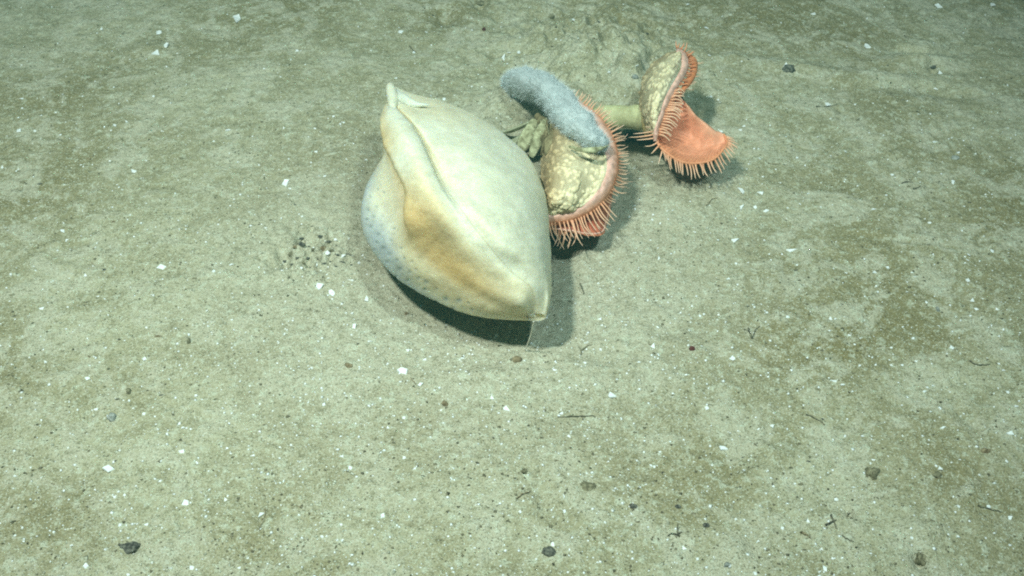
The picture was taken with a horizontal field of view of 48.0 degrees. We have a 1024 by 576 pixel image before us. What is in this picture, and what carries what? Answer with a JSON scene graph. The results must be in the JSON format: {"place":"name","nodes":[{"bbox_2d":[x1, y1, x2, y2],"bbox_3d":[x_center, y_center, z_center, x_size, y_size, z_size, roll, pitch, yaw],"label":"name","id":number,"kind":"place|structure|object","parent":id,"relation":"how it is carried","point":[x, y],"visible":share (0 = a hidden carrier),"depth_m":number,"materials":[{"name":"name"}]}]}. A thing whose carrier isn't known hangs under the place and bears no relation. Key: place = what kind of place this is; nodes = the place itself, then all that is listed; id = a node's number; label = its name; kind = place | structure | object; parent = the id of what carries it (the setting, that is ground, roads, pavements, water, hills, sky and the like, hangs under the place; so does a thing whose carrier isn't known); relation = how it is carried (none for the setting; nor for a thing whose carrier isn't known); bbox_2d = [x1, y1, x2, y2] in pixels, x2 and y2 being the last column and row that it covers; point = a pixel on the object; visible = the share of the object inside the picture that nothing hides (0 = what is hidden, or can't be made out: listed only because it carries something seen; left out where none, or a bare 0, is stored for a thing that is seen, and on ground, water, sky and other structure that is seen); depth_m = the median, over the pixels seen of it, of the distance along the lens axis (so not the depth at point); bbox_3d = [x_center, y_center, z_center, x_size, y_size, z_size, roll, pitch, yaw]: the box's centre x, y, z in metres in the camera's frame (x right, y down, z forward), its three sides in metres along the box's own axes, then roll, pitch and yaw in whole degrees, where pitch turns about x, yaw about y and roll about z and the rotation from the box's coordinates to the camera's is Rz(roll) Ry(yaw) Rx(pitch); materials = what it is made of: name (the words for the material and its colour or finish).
{"place":"outdoors","nodes":[
{"label":"outdoors","id":0,"kind":"place"},
{"bbox_2d":[0,0,1023,575],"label":"seabed","id":1,"kind":"structure","parent":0,"point":[328,38],"depth_m":1.47,"materials":[{"name":"grey sand"}]},
{"bbox_2d":[102,465,113,471],"bbox_3d":[-0.448,0.200,1.277,0.011,0.004,0.009,24,47,25],"label":"shell fragment","id":2,"kind":"object","parent":1,"relation":"on","point":[108,468],"visible":1,"depth_m":1.27,"materials":[{"name":"white"}]},
{"bbox_2d":[107,413,115,421],"bbox_3d":[-0.464,0.150,1.332,0.011,0.011,0.011,16,44,17],"label":"grey stone","id":3,"kind":"object","parent":1,"relation":"on","point":[111,417],"visible":1,"depth_m":1.33,"materials":[{"name":"grey stone"}]},
{"bbox_2d":[118,541,140,553],"bbox_3d":[-0.399,0.271,1.198,0.024,0.008,0.017,0,42,0],"label":"black rubble","id":4,"kind":"object","parent":1,"relation":"on","point":[129,547],"visible":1,"depth_m":1.20,"materials":[{"name":"stone"}]},
{"bbox_2d":[156,264,165,269],"bbox_3d":[-0.465,-0.027,1.522,0.012,0.003,0.009,17,45,18],"label":"shell fragment","id":5,"kind":"object","parent":1,"relation":"on","point":[161,266],"visible":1,"depth_m":1.52,"materials":[{"name":"white"}]},
{"bbox_2d":[182,499,188,504],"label":"shell fragment","id":6,"kind":"object","parent":1,"relation":"on","point":[185,502],"visible":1,"depth_m":1.24,"materials":[{"name":"white"}]},
{"bbox_2d":[233,14,240,22],"bbox_3d":[-0.484,-0.475,2.029,0.013,0.007,0.032,-17,45,-18],"label":"shell fragment","id":7,"kind":"object","parent":1,"relation":"on","point":[237,18],"visible":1,"depth_m":2.03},
{"bbox_2d":[282,179,288,185],"bbox_3d":[-0.328,-0.152,1.659,0.009,0.004,0.014,7,43,8],"label":"shell fragment","id":8,"kind":"object","parent":1,"relation":"on","point":[285,182],"visible":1,"depth_m":1.66,"materials":[{"name":"white"}]},
{"bbox_2d":[316,283,323,289],"bbox_3d":[-0.252,-0.002,1.500,0.010,0.004,0.011,11,43,12],"label":"shell fragment","id":9,"kind":"object","parent":1,"relation":"on","point":[319,286],"visible":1,"depth_m":1.50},
{"bbox_2d":[328,289,334,295],"bbox_3d":[-0.234,0.006,1.496,0.010,0.004,0.011,0,42,0],"label":"shell fragment","id":10,"kind":"object","parent":1,"relation":"on","point":[330,292],"visible":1,"depth_m":1.50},
{"bbox_2d":[345,363,352,367],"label":"brown pebble","id":11,"kind":"object","parent":1,"relation":"on","point":[348,365],"visible":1,"depth_m":1.39,"materials":[{"name":"stone"}]},
{"bbox_2d":[397,367,407,373],"bbox_3d":[-0.132,0.100,1.384,0.014,0.004,0.011,0,42,0],"label":"shell fragment","id":12,"kind":"object","parent":1,"relation":"on","point":[402,370],"visible":1,"depth_m":1.38,"materials":[{"name":"white"}]},
{"bbox_2d":[441,400,447,405],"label":"brown pebble","id":13,"kind":"object","parent":1,"relation":"on","point":[444,403],"visible":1,"depth_m":1.35,"materials":[{"name":"stone"}]},
{"bbox_2d":[361,83,551,351],"bbox_3d":[-0.074,-0.120,1.496,0.245,0.239,0.435,0,42,0],"label":"folded sponge","id":14,"kind":"object","parent":1,"relation":"on","point":[454,212],"visible":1,"depth_m":1.36},
{"bbox_2d":[476,0,484,4],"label":"olive pebble","id":15,"kind":"object","parent":1,"relation":"on","point":[480,2],"visible":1,"depth_m":2.08,"materials":[{"name":"stone"}]},
{"bbox_2d":[0,0,1023,575],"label":"pale grit","id":16,"kind":"object","parent":1,"relation":"on","point":[504,382],"visible":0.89,"depth_m":1.35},
{"bbox_2d":[0,0,1023,575],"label":"dark grit","id":17,"kind":"object","parent":1,"relation":"on","point":[500,380],"visible":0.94,"depth_m":1.35,"materials":[{"name":"grey gravel"}]},
{"bbox_2d":[512,356,521,362],"bbox_3d":[0.006,0.088,1.407,0.012,0.009,0.010,0,42,0],"label":"brown pebble","id":18,"kind":"object","parent":1,"relation":"on","point":[515,359],"visible":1,"depth_m":1.40,"materials":[{"name":"stone"}]},
{"bbox_2d":[520,468,527,473],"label":"sediment clump","id":19,"kind":"object","parent":1,"relation":"on","point":[524,471],"visible":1,"depth_m":1.27,"materials":[{"name":"beige soil"}]},
{"bbox_2d":[501,113,553,157],"bbox_3d":[0.032,-0.207,1.641,0.071,0.077,0.182,-13,44,-14],"label":"broken stalk","id":20,"kind":"object","parent":1,"relation":"on","point":[533,137],"visible":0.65,"depth_m":1.63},
{"bbox_2d":[542,546,555,556],"bbox_3d":[0.038,0.274,1.192,0.015,0.010,0.012,0,42,0],"label":"black stone","id":21,"kind":"object","parent":1,"relation":"on","point":[548,551],"visible":1,"depth_m":1.19,"materials":[{"name":"grey stone"}]},
{"bbox_2d":[551,234,566,247],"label":"tentacles","id":22,"kind":"object","parent":1,"relation":"on","point":[555,239],"visible":0.66,"depth_m":1.59,"materials":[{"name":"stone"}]},
{"bbox_2d":[565,235,576,242],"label":"tentacles","id":23,"kind":"object","parent":1,"relation":"on","point":[572,240],"visible":0.62,"depth_m":1.59,"materials":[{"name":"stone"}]},
{"bbox_2d":[580,481,595,490],"bbox_3d":[0.083,0.217,1.258,0.019,0.008,0.017,0,42,0],"label":"sediment clump","id":24,"kind":"object","parent":1,"relation":"on","point":[587,486],"visible":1,"depth_m":1.26,"materials":[{"name":"beige soil"}]},
{"bbox_2d":[608,392,616,397],"bbox_3d":[0.118,0.126,1.355,0.011,0.004,0.010,0,42,0],"label":"shell fragment","id":25,"kind":"object","parent":1,"relation":"on","point":[610,395],"visible":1,"depth_m":1.35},
{"bbox_2d":[593,105,646,137],"bbox_3d":[0.158,-0.256,1.700,0.111,0.045,0.054,16,44,17],"label":"pale tube","id":26,"kind":"object","parent":1,"relation":"on","point":[629,117],"visible":0.58,"depth_m":1.69,"materials":[{"name":"beige"}]},
{"bbox_2d":[540,89,632,248],"bbox_3d":[0.101,-0.177,1.595,0.130,0.101,0.292,0,42,0],"label":"anemone","id":27,"kind":"object","parent":26,"relation":"attached to","point":[578,188],"visible":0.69,"depth_m":1.51},
{"bbox_2d":[499,64,611,153],"bbox_3d":[0.062,-0.257,1.662,0.082,0.148,0.368,-13,44,-14],"label":"fuzzy sponge","id":28,"kind":"object","parent":27,"relation":"on","point":[558,101],"visible":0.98,"depth_m":1.59},
{"bbox_2d":[628,43,738,179],"bbox_3d":[0.242,-0.264,1.670,0.159,0.106,0.246,0,42,0],"label":"anemone","id":29,"kind":"object","parent":26,"relation":"attached to","point":[679,130],"visible":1,"depth_m":1.64},
{"bbox_2d":[619,130,642,142],"bbox_3d":[0.182,-0.231,1.768,0.037,0.020,0.023,0,42,0],"label":"dark rubble","id":30,"kind":"object","parent":1,"relation":"on","point":[630,134],"visible":0.83,"depth_m":1.76,"materials":[{"name":"stone"}]},
{"bbox_2d":[629,503,636,508],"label":"black stone","id":31,"kind":"object","parent":1,"relation":"on","point":[633,506],"visible":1,"depth_m":1.24,"materials":[{"name":"grey stone"}]},
{"bbox_2d":[635,131,652,144],"bbox_3d":[0.203,-0.227,1.768,0.031,0.019,0.026,18,45,19],"label":"dark rubble","id":32,"kind":"object","parent":1,"relation":"on","point":[640,142],"visible":0.67,"depth_m":1.76,"materials":[{"name":"stone"}]},
{"bbox_2d":[646,142,657,147],"bbox_3d":[0.219,-0.221,1.766,0.025,0.012,0.013,0,42,0],"label":"tentacle","id":33,"kind":"object","parent":1,"relation":"on","point":[655,146],"visible":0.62,"depth_m":1.76,"materials":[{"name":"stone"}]},
{"bbox_2d":[668,523,681,535],"bbox_3d":[0.171,0.255,1.204,0.017,0.010,0.008,-31,50,-30],"label":"twig","id":34,"kind":"object","parent":1,"relation":"on","point":[678,533],"visible":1,"depth_m":1.21,"materials":[{"name":"wood"}]},
{"bbox_2d":[703,523,709,527],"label":"black stone","id":35,"kind":"object","parent":1,"relation":"on","point":[706,525],"visible":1,"depth_m":1.21,"materials":[{"name":"black stone"}]},
{"bbox_2d":[747,326,759,337],"bbox_3d":[0.297,0.053,1.435,0.016,0.003,0.026,21,46,22],"label":"twig","id":36,"kind":"object","parent":1,"relation":"on","point":[748,330],"visible":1,"depth_m":1.43,"materials":[{"name":"wood"}]},
{"bbox_2d":[782,64,795,72],"bbox_3d":[0.453,-0.360,1.883,0.022,0.014,0.019,0,42,0],"label":"black rubble","id":37,"kind":"object","parent":1,"relation":"on","point":[786,68],"visible":1,"depth_m":1.88,"materials":[{"name":"stone"}]},
{"bbox_2d":[825,514,846,528],"bbox_3d":[0.346,0.247,1.226,0.015,0.013,0.036,27,49,27],"label":"twig","id":38,"kind":"object","parent":1,"relation":"on","point":[833,520],"visible":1,"depth_m":1.22,"materials":[{"name":"wood"}]},
{"bbox_2d":[865,467,879,479],"bbox_3d":[0.397,0.205,1.269,0.016,0.019,0.017,18,45,19],"label":"sediment clump","id":39,"kind":"object","parent":1,"relation":"on","point":[872,473],"visible":1,"depth_m":1.26,"materials":[{"name":"soil"}]},
{"bbox_2d":[914,552,926,566],"bbox_3d":[0.424,0.282,1.192,0.014,0.016,0.014,23,47,24],"label":"sediment clump","id":40,"kind":"object","parent":1,"relation":"on","point":[920,558],"visible":1,"depth_m":1.19,"materials":[{"name":"soil"}]},
{"bbox_2d":[932,471,941,478],"bbox_3d":[0.467,0.207,1.264,0.010,0.009,0.009,0,42,0],"label":"sediment clump","id":41,"kind":"object","parent":1,"relation":"on","point":[937,474],"visible":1,"depth_m":1.26,"materials":[{"name":"soil"}]},
{"bbox_2d":[952,155,959,159],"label":"grey stone","id":42,"kind":"object","parent":1,"relation":"on","point":[955,157],"visible":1,"depth_m":1.71,"materials":[{"name":"grey stone"}]},
{"bbox_2d":[981,448,990,453],"bbox_3d":[0.532,0.183,1.290,0.012,0.008,0.008,0,42,0],"label":"brown pebble","id":43,"kind":"object","parent":1,"relation":"on","point":[985,450],"visible":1,"depth_m":1.29,"materials":[{"name":"stone"}]}
]}

